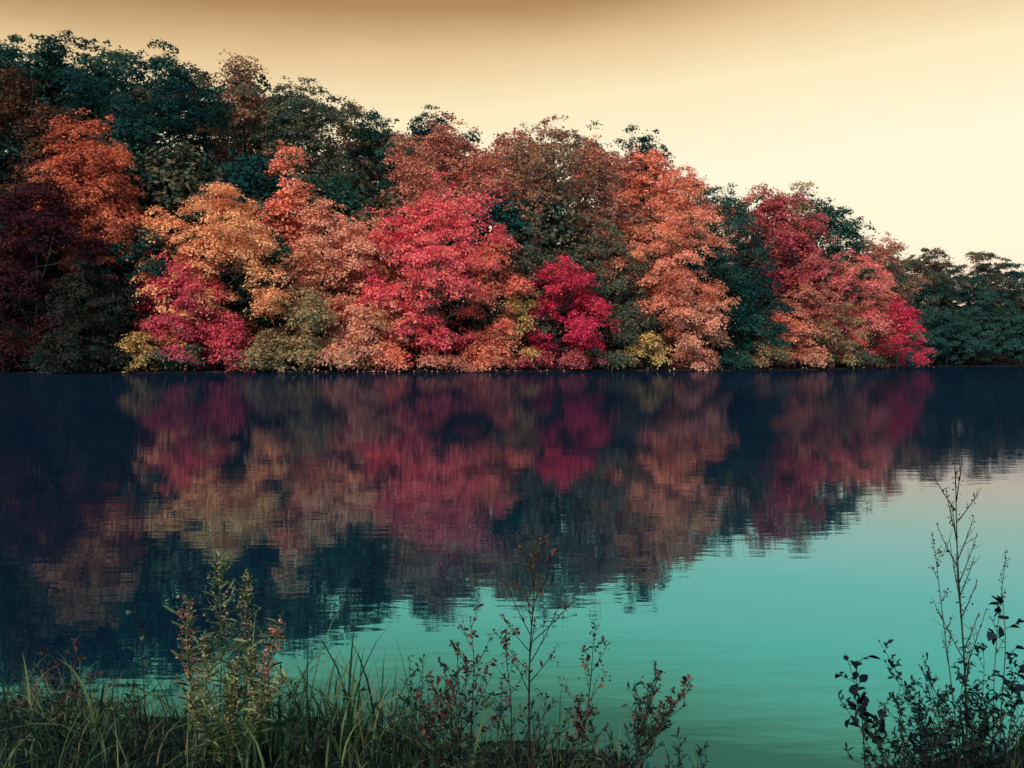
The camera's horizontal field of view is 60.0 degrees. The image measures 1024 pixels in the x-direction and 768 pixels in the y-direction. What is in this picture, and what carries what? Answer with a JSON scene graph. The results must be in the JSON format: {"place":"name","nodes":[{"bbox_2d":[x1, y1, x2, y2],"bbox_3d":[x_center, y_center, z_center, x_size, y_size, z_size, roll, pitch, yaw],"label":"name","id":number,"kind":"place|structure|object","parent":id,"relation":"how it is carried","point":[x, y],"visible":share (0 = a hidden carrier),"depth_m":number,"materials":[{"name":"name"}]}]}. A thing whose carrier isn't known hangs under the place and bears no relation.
{"place":"outdoors","nodes":[
{"label":"outdoors","id":0,"kind":"place"},
{"bbox_2d":[0,366,1023,767],"bbox_3d":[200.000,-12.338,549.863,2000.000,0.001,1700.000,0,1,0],"label":"water","id":1,"kind":"structure","parent":0,"point":[750,552],"depth_m":6.65,"materials":[{"name":"teal liquid"}]},
{"bbox_2d":[0,205,1023,373],"bbox_3d":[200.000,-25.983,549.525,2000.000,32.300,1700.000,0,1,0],"label":"hills","id":2,"kind":"structure","parent":0,"point":[1002,359],"depth_m":123.61,"materials":[{"name":"plant"}]},
{"bbox_2d":[0,33,70,182],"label":"broadleaf tree","id":3,"kind":"object","parent":2,"relation":"on","point":[7,59],"visible":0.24,"depth_m":129.16,"materials":[{"name":"green plant"}]},
{"bbox_2d":[0,65,107,282],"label":"broadleaf tree","id":4,"kind":"object","parent":2,"relation":"on","point":[20,114],"visible":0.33,"depth_m":111.47,"materials":[{"name":"brown plant"}]},
{"bbox_2d":[0,179,117,370],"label":"broadleaf tree","id":5,"kind":"object","parent":2,"relation":"on","point":[22,218],"visible":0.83,"depth_m":102.11,"materials":[{"name":"red plant"}]},
{"bbox_2d":[0,29,119,157],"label":"broadleaf tree","id":6,"kind":"object","parent":2,"relation":"on","point":[49,52],"visible":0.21,"depth_m":133.15,"materials":[{"name":"green plant"}]},
{"bbox_2d":[17,339,116,373],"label":"shrub","id":7,"kind":"object","parent":2,"relation":"on","point":[37,360],"visible":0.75,"depth_m":99.32,"materials":[{"name":"green plant"}]},
{"bbox_2d":[0,107,153,336],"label":"broadleaf tree","id":8,"kind":"object","parent":2,"relation":"on","point":[94,153],"visible":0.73,"depth_m":107.48,"materials":[{"name":"orange plant"}]},
{"bbox_2d":[22,257,161,373],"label":"broadleaf tree","id":9,"kind":"object","parent":2,"relation":"on","point":[81,284],"visible":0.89,"depth_m":102.15,"materials":[{"name":"green plant"}]},
{"bbox_2d":[31,38,172,176],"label":"broadleaf tree","id":10,"kind":"object","parent":2,"relation":"on","point":[113,57],"visible":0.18,"depth_m":132.08,"materials":[{"name":"green plant"}]},
{"bbox_2d":[63,137,187,257],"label":"broadleaf tree","id":11,"kind":"object","parent":2,"relation":"on","point":[130,172],"visible":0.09,"depth_m":118.39,"materials":[{"name":"orange plant"}]},
{"bbox_2d":[55,222,200,334],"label":"broadleaf tree","id":12,"kind":"object","parent":2,"relation":"on","point":[136,256],"visible":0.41,"depth_m":107.85,"materials":[{"name":"green plant"}]},
{"bbox_2d":[110,329,164,372],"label":"shrub","id":13,"kind":"object","parent":2,"relation":"on","point":[129,342],"visible":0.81,"depth_m":103.11,"materials":[{"name":"yellow plant"}]},
{"bbox_2d":[54,37,235,212],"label":"broadleaf tree","id":14,"kind":"object","parent":2,"relation":"on","point":[126,127],"visible":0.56,"depth_m":123.83,"materials":[{"name":"green plant"}]},
{"bbox_2d":[105,139,241,277],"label":"broadleaf tree","id":15,"kind":"object","parent":2,"relation":"on","point":[175,185],"visible":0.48,"depth_m":119.29,"materials":[{"name":"green plant"}]},
{"bbox_2d":[122,252,231,372],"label":"maple tree","id":16,"kind":"object","parent":2,"relation":"on","point":[187,298],"visible":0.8,"depth_m":105.23,"materials":[{"name":"red plant"}]},
{"bbox_2d":[123,181,295,364],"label":"maple tree","id":17,"kind":"object","parent":2,"relation":"on","point":[263,300],"visible":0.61,"depth_m":107.88,"materials":[{"name":"orange plant"}]},
{"bbox_2d":[169,49,276,179],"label":"broadleaf tree","id":18,"kind":"object","parent":2,"relation":"on","point":[244,114],"visible":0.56,"depth_m":136.78,"materials":[{"name":"green plant"}]},
{"bbox_2d":[197,309,259,372],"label":"shrub","id":19,"kind":"object","parent":2,"relation":"on","point":[231,333],"visible":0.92,"depth_m":105.57,"materials":[{"name":"red plant"}]},
{"bbox_2d":[192,148,296,277],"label":"broadleaf tree","id":20,"kind":"object","parent":2,"relation":"on","point":[248,174],"visible":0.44,"depth_m":119.75,"materials":[{"name":"green plant"}]},
{"bbox_2d":[200,223,327,329],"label":"broadleaf tree","id":21,"kind":"object","parent":2,"relation":"on","point":[240,280],"visible":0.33,"depth_m":114.66,"materials":[{"name":"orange plant"}]},
{"bbox_2d":[228,328,317,372],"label":"shrub","id":22,"kind":"object","parent":2,"relation":"on","point":[276,356],"visible":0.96,"depth_m":106.95,"materials":[{"name":"green plant"}]},
{"bbox_2d":[227,140,331,312],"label":"broadleaf tree","id":23,"kind":"object","parent":2,"relation":"on","point":[292,202],"visible":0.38,"depth_m":117.76,"materials":[{"name":"orange plant"}]},
{"bbox_2d":[252,283,338,372],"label":"broadleaf tree","id":24,"kind":"object","parent":2,"relation":"on","point":[317,318],"visible":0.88,"depth_m":108.41,"materials":[{"name":"green plant"}]},
{"bbox_2d":[232,76,388,244],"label":"broadleaf tree","id":25,"kind":"object","parent":2,"relation":"on","point":[306,123],"visible":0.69,"depth_m":132.56,"materials":[{"name":"green plant"}]},
{"bbox_2d":[295,333,382,372],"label":"shrub","id":26,"kind":"object","parent":2,"relation":"on","point":[334,351],"visible":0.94,"depth_m":108.63,"materials":[{"name":"orange plant"}]},
{"bbox_2d":[267,198,413,363],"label":"broadleaf tree","id":27,"kind":"object","parent":2,"relation":"on","point":[359,242],"visible":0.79,"depth_m":114.10,"materials":[{"name":"orange plant"}]},
{"bbox_2d":[289,172,398,292],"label":"broadleaf tree","id":28,"kind":"object","parent":2,"relation":"on","point":[349,200],"visible":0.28,"depth_m":125.80,"materials":[{"name":"green plant"}]},
{"bbox_2d":[307,102,387,208],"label":"broadleaf tree","id":29,"kind":"object","parent":2,"relation":"on","point":[350,146],"visible":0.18,"depth_m":143.46,"materials":[{"name":"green plant"}]},
{"bbox_2d":[324,284,415,369],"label":"broadleaf tree","id":30,"kind":"object","parent":2,"relation":"on","point":[380,324],"visible":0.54,"depth_m":111.84,"materials":[{"name":"orange plant"}]},
{"bbox_2d":[346,108,427,217],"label":"broadleaf tree","id":31,"kind":"object","parent":2,"relation":"on","point":[370,134],"visible":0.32,"depth_m":138.45,"materials":[{"name":"green plant"}]},
{"bbox_2d":[338,186,464,300],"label":"broadleaf tree","id":32,"kind":"object","parent":2,"relation":"on","point":[388,199],"visible":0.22,"depth_m":127.93,"materials":[{"name":"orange plant"}]},
{"bbox_2d":[351,249,454,342],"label":"broadleaf tree","id":33,"kind":"object","parent":2,"relation":"on","point":[397,275],"visible":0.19,"depth_m":119.91,"materials":[{"name":"red plant"}]},
{"bbox_2d":[364,131,457,297],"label":"broadleaf tree","id":34,"kind":"object","parent":2,"relation":"on","point":[414,179],"visible":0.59,"depth_m":127.83,"materials":[{"name":"red plant"}]},
{"bbox_2d":[346,168,522,370],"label":"maple tree","id":35,"kind":"object","parent":2,"relation":"on","point":[425,338],"visible":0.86,"depth_m":114.24,"materials":[{"name":"red plant"}]},
{"bbox_2d":[404,104,482,240],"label":"broadleaf tree","id":36,"kind":"object","parent":2,"relation":"on","point":[422,131],"visible":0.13,"depth_m":150.26,"materials":[{"name":"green plant"}]},
{"bbox_2d":[410,113,530,253],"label":"broadleaf tree","id":37,"kind":"object","parent":2,"relation":"on","point":[442,140],"visible":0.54,"depth_m":139.27,"materials":[{"name":"red plant"}]},
{"bbox_2d":[435,189,541,312],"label":"broadleaf tree","id":38,"kind":"object","parent":2,"relation":"on","point":[516,225],"visible":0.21,"depth_m":129.61,"materials":[{"name":"green plant"}]},
{"bbox_2d":[451,231,540,370],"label":"broadleaf tree","id":39,"kind":"object","parent":2,"relation":"on","point":[487,338],"visible":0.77,"depth_m":117.22,"materials":[{"name":"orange plant"}]},
{"bbox_2d":[452,223,566,351],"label":"broadleaf tree","id":40,"kind":"object","parent":2,"relation":"on","point":[527,266],"visible":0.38,"depth_m":122.42,"materials":[{"name":"orange plant"}]},
{"bbox_2d":[488,286,551,370],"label":"broadleaf tree","id":41,"kind":"object","parent":2,"relation":"on","point":[522,310],"visible":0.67,"depth_m":118.50,"materials":[{"name":"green plant"}]},
{"bbox_2d":[482,185,595,321],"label":"broadleaf tree","id":42,"kind":"object","parent":2,"relation":"on","point":[561,234],"visible":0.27,"depth_m":133.17,"materials":[{"name":"green plant"}]},
{"bbox_2d":[478,114,630,302],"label":"broadleaf tree","id":43,"kind":"object","parent":2,"relation":"on","point":[528,162],"visible":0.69,"depth_m":136.06,"materials":[{"name":"brown plant"}]},
{"bbox_2d":[509,254,626,368],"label":"maple tree","id":44,"kind":"object","parent":2,"relation":"on","point":[574,280],"visible":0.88,"depth_m":122.07,"materials":[{"name":"red plant"}]},
{"bbox_2d":[538,221,660,356],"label":"broadleaf tree","id":45,"kind":"object","parent":2,"relation":"on","point":[620,285],"visible":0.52,"depth_m":130.22,"materials":[{"name":"green plant"}]},
{"bbox_2d":[564,134,651,279],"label":"broadleaf tree","id":46,"kind":"object","parent":2,"relation":"on","point":[622,167],"visible":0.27,"depth_m":149.85,"materials":[{"name":"orange plant"}]},
{"bbox_2d":[559,192,678,329],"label":"broadleaf tree","id":47,"kind":"object","parent":2,"relation":"on","point":[629,216],"visible":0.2,"depth_m":138.53,"materials":[{"name":"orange plant"}]},
{"bbox_2d":[587,299,662,368],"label":"broadleaf tree","id":48,"kind":"object","parent":2,"relation":"on","point":[632,312],"visible":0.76,"depth_m":126.88,"materials":[{"name":"green plant"}]},
{"bbox_2d":[611,125,671,227],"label":"broadleaf tree","id":49,"kind":"object","parent":2,"relation":"on","point":[647,146],"visible":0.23,"depth_m":160.51,"materials":[{"name":"green plant"}]},
{"bbox_2d":[591,148,709,280],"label":"broadleaf tree","id":50,"kind":"object","parent":2,"relation":"on","point":[666,181],"visible":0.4,"depth_m":146.72,"materials":[{"name":"orange plant"}]},
{"bbox_2d":[623,331,678,370],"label":"shrub","id":51,"kind":"object","parent":2,"relation":"on","point":[653,347],"visible":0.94,"depth_m":126.60,"materials":[{"name":"yellow plant"}]},
{"bbox_2d":[586,188,744,361],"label":"broadleaf tree","id":52,"kind":"object","parent":2,"relation":"on","point":[673,274],"visible":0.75,"depth_m":131.36,"materials":[{"name":"orange plant"}]},
{"bbox_2d":[655,281,737,370],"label":"broadleaf tree","id":53,"kind":"object","parent":2,"relation":"on","point":[690,339],"visible":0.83,"depth_m":131.66,"materials":[{"name":"orange plant"}]},
{"bbox_2d":[655,227,770,345],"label":"broadleaf tree","id":54,"kind":"object","parent":2,"relation":"on","point":[719,259],"visible":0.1,"depth_m":144.13,"materials":[{"name":"orange plant"}]},
{"bbox_2d":[674,183,780,360],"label":"broadleaf tree","id":55,"kind":"object","parent":2,"relation":"on","point":[736,223],"visible":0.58,"depth_m":142.88,"materials":[{"name":"green plant"}]},
{"bbox_2d":[713,257,798,367],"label":"broadleaf tree","id":56,"kind":"object","parent":2,"relation":"on","point":[756,292],"visible":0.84,"depth_m":138.95,"materials":[{"name":"green plant"}]},
{"bbox_2d":[727,187,820,341],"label":"broadleaf tree","id":57,"kind":"object","parent":2,"relation":"on","point":[762,211],"visible":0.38,"depth_m":155.78,"materials":[{"name":"red plant"}]},
{"bbox_2d":[756,311,818,367],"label":"broadleaf tree","id":58,"kind":"object","parent":2,"relation":"on","point":[795,328],"visible":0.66,"depth_m":143.83,"materials":[{"name":"orange plant"}]},
{"bbox_2d":[761,277,847,367],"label":"broadleaf tree","id":59,"kind":"object","parent":2,"relation":"on","point":[805,288],"visible":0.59,"depth_m":149.41,"materials":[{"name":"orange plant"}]},
{"bbox_2d":[748,199,861,361],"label":"broadleaf tree","id":60,"kind":"object","parent":2,"relation":"on","point":[811,259],"visible":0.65,"depth_m":153.41,"materials":[{"name":"red plant"}]},
{"bbox_2d":[747,194,871,344],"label":"broadleaf tree","id":61,"kind":"object","parent":2,"relation":"on","point":[834,231],"visible":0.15,"depth_m":171.51,"materials":[{"name":"green plant"}]},
{"bbox_2d":[799,301,871,368],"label":"broadleaf tree","id":62,"kind":"object","parent":2,"relation":"on","point":[843,343],"visible":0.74,"depth_m":151.62,"materials":[{"name":"green plant"}]},
{"bbox_2d":[805,205,880,351],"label":"broadleaf tree","id":63,"kind":"object","parent":2,"relation":"on","point":[849,243],"visible":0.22,"depth_m":171.41,"materials":[{"name":"green plant"}]},
{"bbox_2d":[809,249,901,366],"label":"maple tree","id":64,"kind":"object","parent":2,"relation":"on","point":[870,285],"visible":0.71,"depth_m":157.38,"materials":[{"name":"red plant"}]},
{"bbox_2d":[848,231,911,361],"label":"broadleaf tree","id":65,"kind":"object","parent":2,"relation":"on","point":[879,252],"visible":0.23,"depth_m":172.87,"materials":[{"name":"brown plant"}]},
{"bbox_2d":[850,295,938,368],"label":"broadleaf tree","id":66,"kind":"object","parent":2,"relation":"on","point":[899,333],"visible":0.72,"depth_m":163.05,"materials":[{"name":"red plant"}]},
{"bbox_2d":[868,245,938,366],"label":"broadleaf tree","id":67,"kind":"object","parent":2,"relation":"on","point":[904,292],"visible":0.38,"depth_m":179.38,"materials":[{"name":"brown plant"}]},
{"bbox_2d":[903,310,960,365],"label":"broadleaf tree","id":68,"kind":"object","parent":2,"relation":"on","point":[936,340],"visible":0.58,"depth_m":258.22,"materials":[{"name":"green plant"}]},
{"bbox_2d":[908,305,994,364],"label":"broadleaf tree","id":69,"kind":"object","parent":2,"relation":"on","point":[976,341],"visible":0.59,"depth_m":260.98,"materials":[{"name":"green plant"}]},
{"bbox_2d":[918,267,999,330],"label":"broadleaf tree","id":70,"kind":"object","parent":2,"relation":"on","point":[952,294],"visible":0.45,"depth_m":274.07,"materials":[{"name":"green plant"}]},
{"bbox_2d":[935,304,1023,364],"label":"broadleaf tree","id":71,"kind":"object","parent":2,"relation":"on","point":[976,329],"visible":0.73,"depth_m":260.43,"materials":[{"name":"green plant"}]},
{"bbox_2d":[937,272,1021,337],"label":"broadleaf tree","id":72,"kind":"object","parent":2,"relation":"on","point":[988,295],"visible":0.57,"depth_m":272.13,"materials":[{"name":"green plant"}]},
{"bbox_2d":[0,637,1023,767],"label":"bank","id":73,"kind":"structure","parent":0,"point":[158,744],"depth_m":2.70,"materials":[{"name":"green plant"}]},
{"bbox_2d":[17,637,104,739],"bbox_3d":[-1.388,0.939,2.733,0.193,0.312,0.162,0,1,13],"label":"weed stalk","id":74,"kind":"object","parent":73,"relation":"on","point":[74,692],"visible":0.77,"depth_m":2.73,"materials":[{"name":"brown plant"}]},
{"bbox_2d":[0,688,162,767],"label":"leafy weed","id":75,"kind":"object","parent":73,"relation":"on","point":[33,729],"visible":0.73,"depth_m":2.51,"materials":[{"name":"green plant"}]},
{"bbox_2d":[0,680,190,767],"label":"leafy weed","id":76,"kind":"object","parent":73,"relation":"on","point":[65,705],"visible":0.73,"depth_m":2.52,"materials":[{"name":"green plant"}]},
{"bbox_2d":[0,652,195,760],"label":"reed clump","id":77,"kind":"object","parent":73,"relation":"on","point":[91,711],"visible":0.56,"depth_m":2.62,"materials":[{"name":"green plant"}]},
{"bbox_2d":[163,592,206,760],"bbox_3d":[-0.912,0.847,2.471,0.127,0.516,0.112,0,1,0],"label":"goldenrod","id":78,"kind":"object","parent":73,"relation":"on","point":[189,618],"visible":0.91,"depth_m":2.47,"materials":[{"name":"green plant"}]},
{"bbox_2d":[87,635,314,760],"bbox_3d":[-0.879,0.943,2.646,0.777,0.423,0.525,1,2,34],"label":"reed clump","id":79,"kind":"object","parent":73,"relation":"on","point":[169,708],"visible":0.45,"depth_m":2.67,"materials":[{"name":"green plant"}]},
{"bbox_2d":[199,548,248,759],"bbox_3d":[-0.836,0.794,2.598,0.138,0.625,0.115,0,1,0],"label":"goldenrod","id":80,"kind":"object","parent":73,"relation":"on","point":[222,585],"visible":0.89,"depth_m":2.59,"materials":[{"name":"green plant"}]},
{"bbox_2d":[176,623,295,767],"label":"goldenrod","id":81,"kind":"object","parent":73,"relation":"on","point":[204,721],"visible":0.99,"depth_m":2.45,"materials":[{"name":"green plant"}]},
{"bbox_2d":[224,569,264,720],"bbox_3d":[-0.798,0.824,2.638,0.126,0.561,0.103,0,1,-13],"label":"goldenrod","id":82,"kind":"object","parent":73,"relation":"on","point":[245,594],"visible":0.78,"depth_m":2.63,"materials":[{"name":"green plant"}]},
{"bbox_2d":[165,613,368,767],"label":"reed clump","id":83,"kind":"object","parent":73,"relation":"on","point":[278,732],"visible":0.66,"depth_m":2.50,"materials":[{"name":"green plant"}]},
{"bbox_2d":[243,612,290,762],"bbox_3d":[-0.698,0.871,2.510,0.135,0.432,0.105,0,1,0],"label":"goldenrod","id":84,"kind":"object","parent":73,"relation":"on","point":[275,634],"visible":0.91,"depth_m":2.51,"materials":[{"name":"green plant"}]},
{"bbox_2d":[273,681,366,767],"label":"leafy weed","id":85,"kind":"object","parent":73,"relation":"on","point":[320,733],"visible":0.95,"depth_m":2.46,"materials":[{"name":"green plant"}]},
{"bbox_2d":[209,600,470,760],"bbox_3d":[-0.562,0.890,2.629,0.743,0.561,0.557,-1,2,-33],"label":"reed clump","id":86,"kind":"object","parent":73,"relation":"on","point":[340,747],"visible":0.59,"depth_m":2.62,"materials":[{"name":"green plant"}]},
{"bbox_2d":[268,619,453,766],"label":"reed clump","id":87,"kind":"object","parent":73,"relation":"on","point":[350,685],"visible":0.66,"depth_m":2.67,"materials":[{"name":"green plant"}]},
{"bbox_2d":[385,654,458,764],"bbox_3d":[-0.279,0.968,2.612,0.217,0.346,0.276,1,2,44],"label":"leafy weed","id":88,"kind":"object","parent":73,"relation":"on","point":[408,704],"visible":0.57,"depth_m":2.62,"materials":[{"name":"green plant"}]},
{"bbox_2d":[355,662,522,767],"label":"leafy weed","id":89,"kind":"object","parent":73,"relation":"on","point":[456,739],"visible":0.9,"depth_m":2.43,"materials":[{"name":"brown plant"}]},
{"bbox_2d":[412,640,498,767],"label":"leafy weed","id":90,"kind":"object","parent":73,"relation":"on","point":[468,692],"visible":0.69,"depth_m":2.51,"materials":[{"name":"green plant"}]},
{"bbox_2d":[425,599,531,767],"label":"leafy weed","id":91,"kind":"object","parent":73,"relation":"on","point":[441,697],"visible":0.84,"depth_m":2.52,"materials":[{"name":"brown plant"}]},
{"bbox_2d":[373,681,617,767],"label":"leafy weed","id":92,"kind":"object","parent":73,"relation":"on","point":[544,756],"visible":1,"depth_m":2.34,"materials":[{"name":"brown plant"}]},
{"bbox_2d":[490,533,576,767],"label":"weed stalk","id":93,"kind":"object","parent":73,"relation":"on","point":[529,564],"visible":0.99,"depth_m":2.59,"materials":[{"name":"brown plant"}]},
{"bbox_2d":[557,621,610,767],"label":"leafy weed","id":94,"kind":"object","parent":73,"relation":"on","point":[580,731],"visible":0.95,"depth_m":2.58,"materials":[{"name":"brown plant"}]},
{"bbox_2d":[585,678,687,767],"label":"leafy weed","id":95,"kind":"object","parent":73,"relation":"on","point":[641,749],"visible":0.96,"depth_m":2.50,"materials":[{"name":"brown plant"}]},
{"bbox_2d":[631,660,692,767],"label":"leafy weed","id":96,"kind":"object","parent":73,"relation":"on","point":[669,700],"visible":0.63,"depth_m":2.62,"materials":[{"name":"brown plant"}]},
{"bbox_2d":[835,653,954,767],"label":"leafy shrub","id":97,"kind":"object","parent":73,"relation":"on","point":[945,735],"visible":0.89,"depth_m":2.47,"materials":[{"name":"green plant"}]},
{"bbox_2d":[838,684,985,767],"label":"leafy shrub","id":98,"kind":"object","parent":73,"relation":"on","point":[906,745],"visible":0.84,"depth_m":2.49,"materials":[{"name":"teal plant"}]},
{"bbox_2d":[877,639,1023,767],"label":"leafy shrub","id":99,"kind":"object","parent":73,"relation":"on","point":[984,758],"visible":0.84,"depth_m":2.49,"materials":[{"name":"teal plant"}]},
{"bbox_2d":[877,645,1023,767],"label":"leafy shrub","id":100,"kind":"object","parent":73,"relation":"on","point":[938,721],"visible":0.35,"depth_m":2.63,"materials":[{"name":"green plant"}]},
{"bbox_2d":[933,451,989,767],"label":"weed stalk","id":101,"kind":"object","parent":73,"relation":"on","point":[957,565],"visible":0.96,"depth_m":2.51,"materials":[{"name":"brown plant"}]},
{"bbox_2d":[987,587,1023,767],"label":"leafy shrub","id":102,"kind":"object","parent":73,"relation":"on","point":[991,635],"visible":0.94,"depth_m":2.52,"materials":[{"name":"black plant"}]},
{"bbox_2d":[0,0,1023,305],"label":"sky","id":103,"kind":"structure","parent":0,"point":[908,115],"materials":[{"name":"beige"}]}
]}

